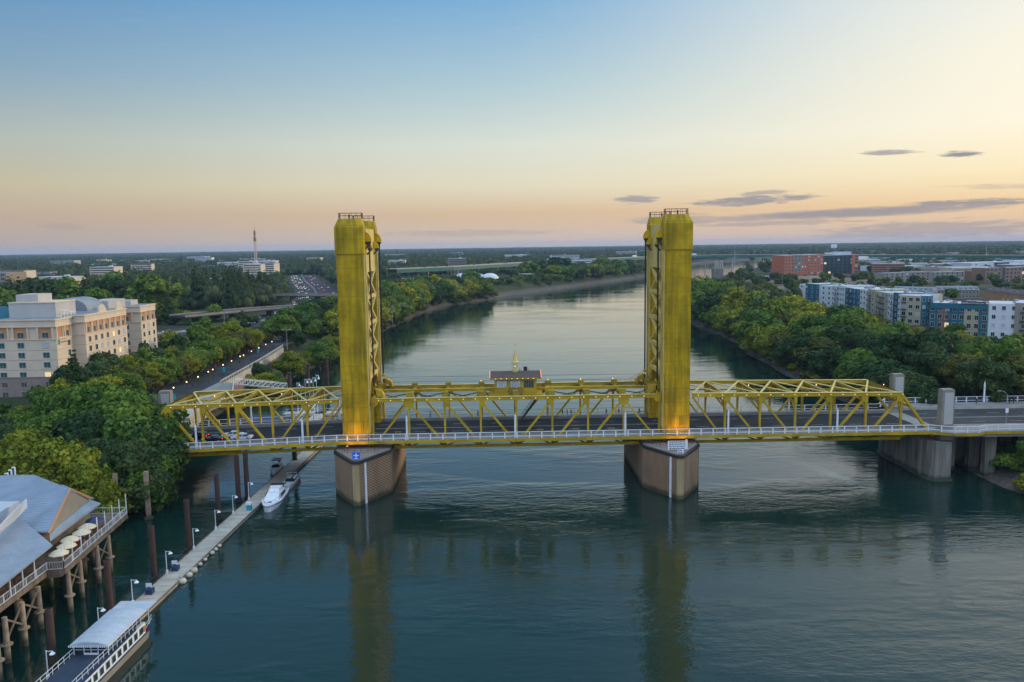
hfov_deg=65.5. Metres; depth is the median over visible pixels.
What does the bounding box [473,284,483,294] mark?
broadleaf tree
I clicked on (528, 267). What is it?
broadleaf tree
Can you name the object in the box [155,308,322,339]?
roadside trees
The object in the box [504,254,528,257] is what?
building
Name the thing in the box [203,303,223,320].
broadleaf tree
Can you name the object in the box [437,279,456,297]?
broadleaf tree
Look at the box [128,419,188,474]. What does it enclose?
broadleaf tree
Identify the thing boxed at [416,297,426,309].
broadleaf tree
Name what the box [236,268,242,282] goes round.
conifer tree
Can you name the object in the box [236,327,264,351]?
broadleaf tree
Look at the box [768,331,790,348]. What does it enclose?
broadleaf tree
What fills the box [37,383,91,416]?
broadleaf tree
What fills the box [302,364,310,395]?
steel dolphin
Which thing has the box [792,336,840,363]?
broadleaf tree
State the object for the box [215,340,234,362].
broadleaf tree
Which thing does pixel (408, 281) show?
broadleaf tree
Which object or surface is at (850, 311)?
broadleaf tree
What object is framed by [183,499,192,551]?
mooring pile
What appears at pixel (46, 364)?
window
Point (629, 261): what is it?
broadleaf tree
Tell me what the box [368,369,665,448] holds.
lift span
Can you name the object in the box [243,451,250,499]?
mooring pile
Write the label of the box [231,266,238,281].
conifer tree
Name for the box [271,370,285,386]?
broadleaf tree
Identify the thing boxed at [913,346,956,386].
broadleaf tree
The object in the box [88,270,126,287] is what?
broadleaf tree
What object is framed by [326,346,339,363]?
broadleaf tree
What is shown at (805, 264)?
hotel
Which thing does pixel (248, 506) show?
pump station
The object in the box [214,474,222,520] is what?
mooring pile
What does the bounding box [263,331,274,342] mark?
broadleaf tree
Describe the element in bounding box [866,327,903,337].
broadleaf tree
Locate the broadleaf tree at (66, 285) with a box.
[52,276,113,299]
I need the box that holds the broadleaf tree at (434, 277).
[429,274,439,281]
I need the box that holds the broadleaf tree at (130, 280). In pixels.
[123,276,134,284]
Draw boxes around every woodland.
[0,240,1023,312]
[691,278,890,404]
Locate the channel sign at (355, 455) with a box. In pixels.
[352,452,359,459]
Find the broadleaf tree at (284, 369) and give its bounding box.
[280,359,302,381]
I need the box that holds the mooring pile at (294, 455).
[291,447,297,460]
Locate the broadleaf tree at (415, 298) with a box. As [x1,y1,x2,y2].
[412,295,420,306]
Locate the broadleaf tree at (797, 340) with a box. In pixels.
[784,330,820,366]
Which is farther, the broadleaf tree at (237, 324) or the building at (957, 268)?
the building at (957, 268)
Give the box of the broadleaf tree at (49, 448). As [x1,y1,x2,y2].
[3,436,87,485]
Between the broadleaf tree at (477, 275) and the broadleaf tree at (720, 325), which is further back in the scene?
the broadleaf tree at (477, 275)
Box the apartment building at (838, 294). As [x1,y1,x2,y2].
[832,283,874,305]
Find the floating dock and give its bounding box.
[34,446,322,681]
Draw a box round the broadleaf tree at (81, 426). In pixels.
[48,409,110,443]
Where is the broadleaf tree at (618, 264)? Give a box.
[612,262,622,270]
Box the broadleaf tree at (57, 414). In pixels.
[37,407,87,433]
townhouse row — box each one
[894,286,937,293]
[935,286,979,298]
[984,287,1023,300]
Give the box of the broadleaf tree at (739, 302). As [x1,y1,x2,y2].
[731,290,769,308]
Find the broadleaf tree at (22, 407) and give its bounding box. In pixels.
[15,405,27,410]
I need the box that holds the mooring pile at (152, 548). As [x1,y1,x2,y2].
[148,525,158,580]
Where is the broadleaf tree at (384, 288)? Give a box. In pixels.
[379,282,391,296]
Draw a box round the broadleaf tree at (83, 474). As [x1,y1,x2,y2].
[62,458,126,510]
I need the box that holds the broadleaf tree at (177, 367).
[153,355,182,385]
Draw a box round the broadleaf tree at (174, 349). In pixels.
[164,345,180,355]
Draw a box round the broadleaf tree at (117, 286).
[91,275,128,297]
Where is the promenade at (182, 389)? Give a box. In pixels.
[147,339,291,406]
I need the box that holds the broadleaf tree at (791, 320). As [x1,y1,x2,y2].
[787,311,813,334]
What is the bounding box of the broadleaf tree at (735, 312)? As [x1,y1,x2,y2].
[727,306,744,318]
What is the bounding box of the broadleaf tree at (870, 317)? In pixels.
[863,312,886,324]
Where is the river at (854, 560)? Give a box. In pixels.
[0,258,1023,681]
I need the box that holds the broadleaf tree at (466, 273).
[461,270,485,283]
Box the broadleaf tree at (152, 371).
[137,361,164,393]
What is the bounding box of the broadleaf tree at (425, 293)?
[412,283,431,299]
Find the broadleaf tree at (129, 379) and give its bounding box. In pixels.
[111,372,142,388]
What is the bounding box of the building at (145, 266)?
[131,262,154,271]
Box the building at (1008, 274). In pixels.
[971,266,1023,282]
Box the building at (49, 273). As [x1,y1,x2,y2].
[36,272,54,275]
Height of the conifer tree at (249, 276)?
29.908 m
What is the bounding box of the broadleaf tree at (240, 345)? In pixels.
[229,336,242,354]
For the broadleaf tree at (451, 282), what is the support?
on the ground
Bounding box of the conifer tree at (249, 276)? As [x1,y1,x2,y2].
[245,268,251,281]
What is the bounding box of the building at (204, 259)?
[195,257,213,262]
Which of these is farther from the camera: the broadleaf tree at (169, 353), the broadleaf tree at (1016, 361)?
the broadleaf tree at (169, 353)
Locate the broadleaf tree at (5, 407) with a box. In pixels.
[0,402,11,413]
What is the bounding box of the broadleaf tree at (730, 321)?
[725,306,760,329]
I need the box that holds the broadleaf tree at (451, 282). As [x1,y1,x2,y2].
[444,279,458,301]
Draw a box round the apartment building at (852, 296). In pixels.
[845,286,879,306]
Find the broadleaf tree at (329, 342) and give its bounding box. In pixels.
[318,338,337,363]
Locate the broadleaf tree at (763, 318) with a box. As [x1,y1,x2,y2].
[732,307,785,337]
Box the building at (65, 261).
[50,259,80,264]
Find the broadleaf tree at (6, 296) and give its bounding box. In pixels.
[0,286,18,306]
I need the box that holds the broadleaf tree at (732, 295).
[719,286,747,306]
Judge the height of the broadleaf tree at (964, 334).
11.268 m
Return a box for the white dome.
[481,273,498,278]
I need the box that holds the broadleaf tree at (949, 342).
[914,326,962,352]
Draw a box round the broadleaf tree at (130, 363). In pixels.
[119,355,140,369]
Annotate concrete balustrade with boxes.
[220,345,283,395]
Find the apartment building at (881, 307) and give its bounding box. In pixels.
[875,289,910,318]
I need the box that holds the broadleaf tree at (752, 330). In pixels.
[738,324,767,357]
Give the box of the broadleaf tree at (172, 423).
[101,390,191,435]
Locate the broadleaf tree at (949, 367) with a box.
[937,352,978,397]
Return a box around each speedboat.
[270,458,283,473]
[283,472,300,488]
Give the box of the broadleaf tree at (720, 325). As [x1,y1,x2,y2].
[712,310,732,337]
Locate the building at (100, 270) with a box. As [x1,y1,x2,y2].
[90,265,122,276]
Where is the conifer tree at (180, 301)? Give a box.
[172,274,184,309]
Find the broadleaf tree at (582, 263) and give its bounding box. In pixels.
[571,261,587,265]
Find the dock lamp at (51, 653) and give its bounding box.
[45,651,54,678]
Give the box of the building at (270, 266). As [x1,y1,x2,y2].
[259,262,279,273]
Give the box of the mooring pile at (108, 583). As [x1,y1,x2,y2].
[103,559,113,611]
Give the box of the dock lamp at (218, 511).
[214,510,220,529]
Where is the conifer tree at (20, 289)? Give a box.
[15,277,26,293]
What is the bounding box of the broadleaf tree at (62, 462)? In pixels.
[29,444,105,484]
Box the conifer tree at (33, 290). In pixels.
[27,281,35,292]
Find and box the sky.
[0,0,1023,254]
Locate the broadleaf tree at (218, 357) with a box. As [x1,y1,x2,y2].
[210,346,222,364]
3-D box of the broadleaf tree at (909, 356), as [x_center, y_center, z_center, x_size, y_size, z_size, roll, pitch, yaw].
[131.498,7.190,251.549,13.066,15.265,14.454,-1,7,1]
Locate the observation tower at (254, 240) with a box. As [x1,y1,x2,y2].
[253,230,257,263]
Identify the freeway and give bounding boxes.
[157,275,336,336]
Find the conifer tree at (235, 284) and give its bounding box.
[231,269,238,291]
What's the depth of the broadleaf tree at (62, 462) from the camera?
156.37 m
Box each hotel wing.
[0,316,74,396]
[63,301,128,366]
[125,303,158,354]
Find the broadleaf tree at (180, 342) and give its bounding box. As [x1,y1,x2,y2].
[159,334,190,356]
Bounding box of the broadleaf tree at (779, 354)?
[769,340,796,370]
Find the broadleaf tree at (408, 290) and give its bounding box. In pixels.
[395,282,415,295]
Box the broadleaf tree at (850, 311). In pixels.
[829,306,866,323]
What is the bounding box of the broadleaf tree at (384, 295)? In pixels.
[379,289,387,298]
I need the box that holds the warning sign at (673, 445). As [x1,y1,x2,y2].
[668,441,687,450]
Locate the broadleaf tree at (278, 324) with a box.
[262,314,301,340]
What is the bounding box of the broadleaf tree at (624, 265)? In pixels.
[620,261,628,269]
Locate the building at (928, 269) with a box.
[911,267,939,271]
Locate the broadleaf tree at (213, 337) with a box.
[203,332,215,340]
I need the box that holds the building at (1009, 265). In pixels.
[997,262,1023,266]
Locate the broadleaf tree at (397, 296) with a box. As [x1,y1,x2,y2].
[389,289,405,308]
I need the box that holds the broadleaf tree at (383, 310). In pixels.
[380,304,387,321]
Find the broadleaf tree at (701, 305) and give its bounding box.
[691,295,720,323]
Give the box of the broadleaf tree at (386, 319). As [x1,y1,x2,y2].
[380,307,391,326]
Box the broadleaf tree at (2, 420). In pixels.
[0,417,13,423]
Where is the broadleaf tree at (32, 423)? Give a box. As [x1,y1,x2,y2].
[12,416,53,436]
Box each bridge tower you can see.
[334,213,383,446]
[643,208,692,440]
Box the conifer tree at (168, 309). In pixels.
[160,288,178,324]
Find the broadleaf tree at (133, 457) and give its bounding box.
[111,439,174,512]
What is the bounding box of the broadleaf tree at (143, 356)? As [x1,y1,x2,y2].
[129,346,156,364]
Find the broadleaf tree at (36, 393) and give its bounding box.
[24,385,50,402]
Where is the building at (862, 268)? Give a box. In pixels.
[860,264,905,270]
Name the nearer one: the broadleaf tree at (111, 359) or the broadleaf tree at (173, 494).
the broadleaf tree at (173, 494)
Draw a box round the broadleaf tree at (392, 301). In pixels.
[385,296,401,326]
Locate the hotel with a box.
[772,254,822,274]
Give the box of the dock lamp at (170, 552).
[165,551,171,573]
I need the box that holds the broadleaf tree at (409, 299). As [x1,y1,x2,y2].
[401,289,414,306]
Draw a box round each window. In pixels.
[0,343,4,348]
[0,353,5,358]
[0,363,6,368]
[0,372,7,376]
[17,333,23,338]
[17,343,24,348]
[18,353,24,357]
[19,362,25,367]
[20,372,26,376]
[42,332,48,337]
[42,342,48,347]
[43,352,49,357]
[44,362,50,367]
[44,372,51,376]
[496,381,506,387]
[510,380,520,387]
[523,380,533,387]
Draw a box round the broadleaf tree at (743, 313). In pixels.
[735,308,750,322]
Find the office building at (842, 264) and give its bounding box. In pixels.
[823,254,858,273]
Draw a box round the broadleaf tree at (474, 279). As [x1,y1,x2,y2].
[464,276,480,289]
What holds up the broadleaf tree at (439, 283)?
on the ground
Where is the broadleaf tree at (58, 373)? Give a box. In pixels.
[49,365,92,384]
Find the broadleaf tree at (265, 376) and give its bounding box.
[255,372,274,394]
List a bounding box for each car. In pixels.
[190,431,208,439]
[205,434,224,441]
[222,430,243,436]
[231,433,253,439]
[868,402,883,408]
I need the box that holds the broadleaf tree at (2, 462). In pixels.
[0,458,20,474]
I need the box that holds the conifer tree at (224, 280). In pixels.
[219,265,232,290]
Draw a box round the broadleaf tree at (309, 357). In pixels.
[301,350,318,365]
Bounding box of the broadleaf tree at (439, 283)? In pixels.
[424,276,442,287]
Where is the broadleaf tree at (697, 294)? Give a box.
[691,290,707,303]
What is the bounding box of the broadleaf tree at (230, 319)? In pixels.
[214,317,242,330]
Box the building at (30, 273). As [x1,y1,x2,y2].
[0,268,35,277]
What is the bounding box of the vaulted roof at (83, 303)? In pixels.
[58,296,137,310]
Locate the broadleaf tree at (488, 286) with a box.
[481,278,493,296]
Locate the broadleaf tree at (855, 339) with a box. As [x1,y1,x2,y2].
[842,328,878,349]
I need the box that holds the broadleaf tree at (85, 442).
[75,438,111,464]
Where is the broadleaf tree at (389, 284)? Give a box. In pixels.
[379,279,401,293]
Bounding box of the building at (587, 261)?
[572,258,591,263]
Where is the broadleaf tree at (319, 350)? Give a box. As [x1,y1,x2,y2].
[303,341,336,369]
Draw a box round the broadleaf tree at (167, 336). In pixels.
[158,330,190,342]
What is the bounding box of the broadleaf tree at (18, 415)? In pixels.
[0,408,36,422]
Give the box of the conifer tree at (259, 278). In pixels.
[255,269,262,282]
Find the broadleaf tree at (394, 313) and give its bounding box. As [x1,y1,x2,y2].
[379,297,400,317]
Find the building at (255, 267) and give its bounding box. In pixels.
[243,263,264,273]
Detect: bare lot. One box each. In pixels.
[742,275,883,283]
[769,283,789,291]
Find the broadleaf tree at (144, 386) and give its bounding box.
[122,372,147,390]
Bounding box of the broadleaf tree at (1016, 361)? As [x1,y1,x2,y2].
[1004,354,1023,400]
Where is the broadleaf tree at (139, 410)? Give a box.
[99,399,191,460]
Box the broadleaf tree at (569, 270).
[560,266,575,275]
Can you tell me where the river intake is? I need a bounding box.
[711,261,722,278]
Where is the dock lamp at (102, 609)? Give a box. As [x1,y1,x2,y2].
[97,607,105,619]
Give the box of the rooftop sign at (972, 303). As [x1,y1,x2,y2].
[961,301,985,304]
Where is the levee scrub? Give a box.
[265,260,646,329]
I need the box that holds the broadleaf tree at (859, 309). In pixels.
[850,306,865,312]
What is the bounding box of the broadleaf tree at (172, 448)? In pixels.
[114,431,189,483]
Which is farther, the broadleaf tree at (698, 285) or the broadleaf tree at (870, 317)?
the broadleaf tree at (698, 285)
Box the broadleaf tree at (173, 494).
[165,481,181,501]
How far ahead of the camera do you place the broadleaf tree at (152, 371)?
245.22 m
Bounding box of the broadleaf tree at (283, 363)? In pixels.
[271,351,307,380]
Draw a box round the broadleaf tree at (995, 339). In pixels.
[989,336,1007,343]
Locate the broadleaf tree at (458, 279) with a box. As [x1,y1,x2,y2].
[448,275,463,282]
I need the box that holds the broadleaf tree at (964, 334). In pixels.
[947,330,974,338]
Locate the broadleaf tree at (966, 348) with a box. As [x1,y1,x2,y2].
[950,344,981,354]
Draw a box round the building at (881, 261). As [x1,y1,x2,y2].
[866,260,899,262]
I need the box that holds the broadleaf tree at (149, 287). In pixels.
[123,272,187,311]
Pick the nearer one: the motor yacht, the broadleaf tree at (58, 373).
the motor yacht
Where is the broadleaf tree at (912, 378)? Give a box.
[874,370,940,402]
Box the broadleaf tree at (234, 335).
[222,332,244,355]
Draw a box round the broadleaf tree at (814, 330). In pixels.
[803,325,822,334]
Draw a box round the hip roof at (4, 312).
[0,306,8,318]
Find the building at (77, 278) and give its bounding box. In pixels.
[38,275,85,286]
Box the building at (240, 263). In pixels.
[238,260,253,268]
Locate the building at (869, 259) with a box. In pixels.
[859,258,879,260]
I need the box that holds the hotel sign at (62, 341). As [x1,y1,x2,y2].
[57,336,66,344]
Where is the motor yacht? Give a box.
[261,482,288,511]
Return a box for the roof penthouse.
[7,293,75,317]
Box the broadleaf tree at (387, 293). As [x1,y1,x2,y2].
[379,286,392,296]
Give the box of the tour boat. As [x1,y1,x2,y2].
[36,601,156,681]
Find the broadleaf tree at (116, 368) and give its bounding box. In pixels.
[110,365,125,372]
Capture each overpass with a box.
[157,334,213,344]
[169,303,403,322]
[274,293,336,301]
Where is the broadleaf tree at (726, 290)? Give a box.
[718,286,732,297]
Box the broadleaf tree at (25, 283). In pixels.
[14,276,40,292]
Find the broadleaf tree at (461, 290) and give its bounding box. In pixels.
[445,278,468,298]
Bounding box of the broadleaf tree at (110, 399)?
[75,383,144,413]
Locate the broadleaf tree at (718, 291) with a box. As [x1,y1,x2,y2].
[714,287,725,295]
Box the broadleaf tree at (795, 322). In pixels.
[790,314,814,327]
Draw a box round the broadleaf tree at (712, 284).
[696,281,724,290]
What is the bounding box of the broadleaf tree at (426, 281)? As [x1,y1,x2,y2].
[418,277,436,295]
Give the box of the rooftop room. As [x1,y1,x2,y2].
[831,252,850,254]
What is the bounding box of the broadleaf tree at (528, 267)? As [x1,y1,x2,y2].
[516,262,540,273]
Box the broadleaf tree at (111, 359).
[89,350,126,370]
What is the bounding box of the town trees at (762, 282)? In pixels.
[722,261,1023,297]
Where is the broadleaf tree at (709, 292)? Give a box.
[702,288,716,295]
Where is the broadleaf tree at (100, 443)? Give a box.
[85,435,141,498]
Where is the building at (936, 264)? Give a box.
[930,263,950,265]
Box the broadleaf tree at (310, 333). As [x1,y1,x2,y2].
[304,330,314,336]
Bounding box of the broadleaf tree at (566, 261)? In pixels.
[546,257,571,266]
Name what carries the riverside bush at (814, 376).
on the ground
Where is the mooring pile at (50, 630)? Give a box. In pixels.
[44,607,59,672]
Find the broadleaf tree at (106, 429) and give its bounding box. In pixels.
[94,414,156,444]
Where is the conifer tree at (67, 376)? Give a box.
[62,362,75,384]
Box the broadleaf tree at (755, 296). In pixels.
[744,293,769,307]
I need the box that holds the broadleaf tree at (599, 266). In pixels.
[589,263,603,270]
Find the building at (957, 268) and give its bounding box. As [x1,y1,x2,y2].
[940,265,988,278]
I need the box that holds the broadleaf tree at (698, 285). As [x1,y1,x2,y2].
[692,281,707,288]
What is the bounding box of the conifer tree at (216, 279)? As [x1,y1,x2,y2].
[209,268,219,287]
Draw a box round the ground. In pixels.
[0,250,1023,493]
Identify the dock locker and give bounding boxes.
[144,583,154,594]
[170,560,179,571]
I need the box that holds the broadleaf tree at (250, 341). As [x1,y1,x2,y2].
[233,331,257,353]
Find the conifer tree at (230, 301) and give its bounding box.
[221,272,237,308]
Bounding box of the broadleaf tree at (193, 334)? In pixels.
[185,328,210,343]
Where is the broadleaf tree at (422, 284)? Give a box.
[413,280,428,289]
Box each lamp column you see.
[194,424,197,448]
[250,406,252,421]
[301,420,303,442]
[338,400,340,418]
[405,415,407,439]
[514,415,516,437]
[624,411,626,435]
[727,409,729,433]
[836,409,838,431]
[983,382,985,401]
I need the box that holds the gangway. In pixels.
[235,378,287,387]
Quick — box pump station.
[246,502,251,510]
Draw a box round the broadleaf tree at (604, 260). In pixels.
[589,257,609,264]
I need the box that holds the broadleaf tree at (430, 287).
[424,282,435,291]
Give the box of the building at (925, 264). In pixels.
[906,262,929,266]
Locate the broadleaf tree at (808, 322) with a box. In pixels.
[790,314,832,333]
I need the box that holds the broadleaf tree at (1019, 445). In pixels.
[1015,440,1023,464]
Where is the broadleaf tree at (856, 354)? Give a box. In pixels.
[832,347,873,378]
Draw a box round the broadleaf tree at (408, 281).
[403,278,419,292]
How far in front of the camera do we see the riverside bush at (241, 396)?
279.77 m
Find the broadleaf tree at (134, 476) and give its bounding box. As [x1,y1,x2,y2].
[112,444,180,512]
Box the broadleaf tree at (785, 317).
[776,312,798,325]
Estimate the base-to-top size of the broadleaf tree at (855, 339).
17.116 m
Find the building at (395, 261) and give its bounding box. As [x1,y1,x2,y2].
[388,259,405,264]
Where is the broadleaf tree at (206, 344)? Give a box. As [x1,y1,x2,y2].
[190,340,221,367]
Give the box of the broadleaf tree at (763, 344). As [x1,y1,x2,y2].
[753,324,790,355]
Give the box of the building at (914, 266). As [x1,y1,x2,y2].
[905,265,924,270]
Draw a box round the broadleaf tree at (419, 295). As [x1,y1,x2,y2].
[410,285,422,306]
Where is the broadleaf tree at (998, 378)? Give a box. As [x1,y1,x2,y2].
[955,356,1021,401]
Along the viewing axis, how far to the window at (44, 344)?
246.60 m
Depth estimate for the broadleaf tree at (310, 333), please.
411.06 m
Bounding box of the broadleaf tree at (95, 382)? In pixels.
[81,379,113,385]
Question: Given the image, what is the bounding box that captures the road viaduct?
[878,396,1023,475]
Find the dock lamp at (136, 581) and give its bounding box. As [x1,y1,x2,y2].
[131,579,138,600]
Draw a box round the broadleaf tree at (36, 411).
[32,400,46,415]
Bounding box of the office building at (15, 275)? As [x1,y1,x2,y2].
[0,272,26,284]
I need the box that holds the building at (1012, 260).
[1002,260,1023,261]
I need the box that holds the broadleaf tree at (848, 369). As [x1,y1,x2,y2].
[837,354,882,408]
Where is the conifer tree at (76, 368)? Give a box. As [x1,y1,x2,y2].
[67,349,87,385]
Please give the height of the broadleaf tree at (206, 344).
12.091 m
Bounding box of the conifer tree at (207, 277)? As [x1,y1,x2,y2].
[204,267,210,280]
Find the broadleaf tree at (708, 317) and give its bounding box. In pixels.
[698,304,721,329]
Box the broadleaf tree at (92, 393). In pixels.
[60,381,129,409]
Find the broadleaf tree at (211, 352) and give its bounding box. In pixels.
[185,347,214,372]
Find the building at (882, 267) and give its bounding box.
[871,262,904,272]
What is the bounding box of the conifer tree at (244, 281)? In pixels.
[239,272,250,290]
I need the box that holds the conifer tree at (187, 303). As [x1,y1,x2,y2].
[180,283,190,309]
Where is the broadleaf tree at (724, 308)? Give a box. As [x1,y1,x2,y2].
[712,304,733,324]
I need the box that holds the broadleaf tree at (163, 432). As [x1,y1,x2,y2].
[100,420,185,470]
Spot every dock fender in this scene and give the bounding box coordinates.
[179,577,186,583]
[186,572,192,577]
[190,567,197,572]
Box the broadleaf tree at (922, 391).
[904,383,959,403]
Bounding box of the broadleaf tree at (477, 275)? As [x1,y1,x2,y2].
[463,271,484,284]
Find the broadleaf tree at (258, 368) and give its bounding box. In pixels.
[252,362,271,375]
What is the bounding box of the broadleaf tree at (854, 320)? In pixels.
[817,313,870,336]
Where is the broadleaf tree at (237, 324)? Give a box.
[231,319,244,331]
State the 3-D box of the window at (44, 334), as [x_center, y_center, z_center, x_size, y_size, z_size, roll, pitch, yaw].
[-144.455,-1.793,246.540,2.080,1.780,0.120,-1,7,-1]
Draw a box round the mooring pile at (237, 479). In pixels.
[234,455,241,502]
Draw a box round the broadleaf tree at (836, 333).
[822,323,858,345]
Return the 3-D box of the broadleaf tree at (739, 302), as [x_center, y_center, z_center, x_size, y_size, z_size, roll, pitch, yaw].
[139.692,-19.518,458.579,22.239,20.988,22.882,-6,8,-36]
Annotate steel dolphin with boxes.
[286,372,291,396]
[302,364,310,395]
[321,357,328,390]
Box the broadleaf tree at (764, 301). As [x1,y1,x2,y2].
[752,298,770,308]
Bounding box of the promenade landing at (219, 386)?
[177,380,233,426]
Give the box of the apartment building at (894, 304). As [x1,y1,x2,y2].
[887,290,937,324]
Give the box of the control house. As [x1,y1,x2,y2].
[477,350,554,395]
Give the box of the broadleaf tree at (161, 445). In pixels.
[156,441,184,467]
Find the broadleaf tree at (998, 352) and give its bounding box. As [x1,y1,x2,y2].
[982,338,1023,395]
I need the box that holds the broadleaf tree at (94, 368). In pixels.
[83,357,114,378]
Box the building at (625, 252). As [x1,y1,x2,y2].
[616,251,635,255]
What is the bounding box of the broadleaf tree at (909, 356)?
[904,341,947,374]
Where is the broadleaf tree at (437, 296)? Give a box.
[429,283,443,305]
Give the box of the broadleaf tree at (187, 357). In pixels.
[181,354,201,378]
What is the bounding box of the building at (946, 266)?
[930,266,963,267]
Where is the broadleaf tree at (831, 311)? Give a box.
[824,305,850,318]
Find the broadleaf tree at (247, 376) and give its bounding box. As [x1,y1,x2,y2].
[244,374,256,394]
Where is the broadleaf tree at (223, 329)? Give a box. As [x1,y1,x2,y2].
[209,321,237,338]
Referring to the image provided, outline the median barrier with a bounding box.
[157,275,316,333]
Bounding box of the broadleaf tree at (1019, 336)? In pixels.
[1001,333,1023,344]
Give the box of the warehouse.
[951,261,1019,266]
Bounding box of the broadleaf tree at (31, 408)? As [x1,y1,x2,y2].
[26,401,38,411]
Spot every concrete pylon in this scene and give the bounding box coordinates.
[158,390,173,409]
[888,373,904,411]
[935,388,954,439]
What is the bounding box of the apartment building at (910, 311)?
[900,294,942,327]
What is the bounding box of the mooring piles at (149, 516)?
[112,471,162,519]
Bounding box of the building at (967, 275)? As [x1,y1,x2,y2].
[964,271,970,280]
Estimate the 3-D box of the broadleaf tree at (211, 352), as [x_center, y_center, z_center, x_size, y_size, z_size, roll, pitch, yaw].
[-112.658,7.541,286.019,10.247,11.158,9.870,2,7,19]
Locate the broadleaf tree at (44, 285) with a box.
[32,278,80,298]
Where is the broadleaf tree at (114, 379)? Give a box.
[87,374,124,386]
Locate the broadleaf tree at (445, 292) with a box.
[439,287,447,299]
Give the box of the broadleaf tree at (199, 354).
[177,347,210,376]
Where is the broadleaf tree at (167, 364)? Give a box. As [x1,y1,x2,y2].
[154,356,175,389]
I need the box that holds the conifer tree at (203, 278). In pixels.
[200,269,208,288]
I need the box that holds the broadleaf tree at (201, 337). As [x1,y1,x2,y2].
[192,334,211,342]
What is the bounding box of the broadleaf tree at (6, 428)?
[0,422,23,450]
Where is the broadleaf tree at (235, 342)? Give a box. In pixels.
[214,336,242,359]
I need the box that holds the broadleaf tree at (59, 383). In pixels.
[45,377,69,391]
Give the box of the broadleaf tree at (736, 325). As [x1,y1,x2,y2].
[729,319,748,350]
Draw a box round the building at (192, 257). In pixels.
[187,256,209,258]
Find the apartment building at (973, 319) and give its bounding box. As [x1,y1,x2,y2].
[929,299,988,336]
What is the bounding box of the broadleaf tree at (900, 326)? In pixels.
[883,321,911,331]
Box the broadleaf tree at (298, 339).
[290,332,306,349]
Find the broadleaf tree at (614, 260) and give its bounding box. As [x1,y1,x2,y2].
[610,259,627,264]
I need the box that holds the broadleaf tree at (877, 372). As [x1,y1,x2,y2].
[855,358,927,402]
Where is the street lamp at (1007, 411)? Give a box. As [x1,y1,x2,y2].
[1003,391,1008,422]
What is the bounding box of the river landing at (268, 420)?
[243,404,341,423]
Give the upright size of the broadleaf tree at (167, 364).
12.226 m
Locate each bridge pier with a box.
[334,416,405,505]
[624,411,699,499]
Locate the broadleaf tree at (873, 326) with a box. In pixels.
[867,322,884,329]
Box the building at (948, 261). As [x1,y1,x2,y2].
[926,259,965,262]
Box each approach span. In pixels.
[157,386,379,456]
[650,379,936,442]
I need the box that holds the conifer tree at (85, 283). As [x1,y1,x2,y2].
[79,275,88,288]
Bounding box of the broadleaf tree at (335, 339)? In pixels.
[322,334,339,348]
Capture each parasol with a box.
[48,549,68,566]
[56,542,76,557]
[60,536,79,552]
[72,529,90,542]
[77,523,96,534]
[85,516,103,532]
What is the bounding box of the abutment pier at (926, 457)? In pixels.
[877,435,952,481]
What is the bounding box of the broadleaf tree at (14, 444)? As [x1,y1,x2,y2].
[0,429,53,474]
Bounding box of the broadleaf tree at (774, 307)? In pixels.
[762,298,798,316]
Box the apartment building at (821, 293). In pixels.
[799,282,843,306]
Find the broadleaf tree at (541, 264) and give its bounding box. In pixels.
[531,260,549,268]
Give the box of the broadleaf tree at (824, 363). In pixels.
[803,346,850,391]
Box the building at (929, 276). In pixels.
[874,270,964,282]
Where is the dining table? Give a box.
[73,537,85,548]
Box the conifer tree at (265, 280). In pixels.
[262,272,275,304]
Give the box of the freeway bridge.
[387,254,1023,276]
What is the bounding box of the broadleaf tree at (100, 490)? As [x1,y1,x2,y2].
[66,478,133,525]
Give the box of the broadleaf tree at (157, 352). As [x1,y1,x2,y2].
[134,341,168,357]
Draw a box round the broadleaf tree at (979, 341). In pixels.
[961,335,993,351]
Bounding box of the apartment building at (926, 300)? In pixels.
[920,295,932,326]
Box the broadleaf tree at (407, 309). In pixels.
[397,301,415,318]
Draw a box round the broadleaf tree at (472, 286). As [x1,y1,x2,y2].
[464,279,478,296]
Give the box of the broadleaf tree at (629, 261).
[625,259,634,264]
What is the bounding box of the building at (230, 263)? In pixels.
[217,261,237,266]
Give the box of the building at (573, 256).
[550,253,578,258]
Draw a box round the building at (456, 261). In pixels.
[448,257,465,272]
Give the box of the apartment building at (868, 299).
[860,287,908,313]
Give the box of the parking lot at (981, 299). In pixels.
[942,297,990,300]
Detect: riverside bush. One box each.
[235,394,246,398]
[295,368,304,377]
[811,374,828,378]
[989,452,1019,470]
[996,441,1016,453]
[1012,472,1023,489]
[1017,464,1023,472]
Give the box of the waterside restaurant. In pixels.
[0,467,127,680]
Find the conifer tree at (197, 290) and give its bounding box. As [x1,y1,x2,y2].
[188,266,203,308]
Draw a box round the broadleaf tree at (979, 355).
[973,351,984,389]
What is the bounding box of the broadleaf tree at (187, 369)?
[176,357,194,382]
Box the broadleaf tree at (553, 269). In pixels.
[545,265,562,274]
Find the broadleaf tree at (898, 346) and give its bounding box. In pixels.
[869,331,920,366]
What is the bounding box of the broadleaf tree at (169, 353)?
[164,348,176,358]
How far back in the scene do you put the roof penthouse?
251.53 m
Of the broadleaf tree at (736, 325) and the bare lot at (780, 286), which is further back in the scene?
the bare lot at (780, 286)
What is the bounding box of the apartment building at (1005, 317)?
[987,299,1023,338]
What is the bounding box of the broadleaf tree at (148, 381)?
[125,366,153,389]
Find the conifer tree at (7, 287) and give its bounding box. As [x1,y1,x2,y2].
[3,276,11,290]
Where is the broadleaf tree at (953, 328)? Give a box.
[944,323,967,332]
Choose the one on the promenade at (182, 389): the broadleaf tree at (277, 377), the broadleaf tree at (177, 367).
the broadleaf tree at (177, 367)
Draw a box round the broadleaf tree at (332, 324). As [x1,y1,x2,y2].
[317,310,338,335]
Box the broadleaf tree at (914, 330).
[905,326,925,335]

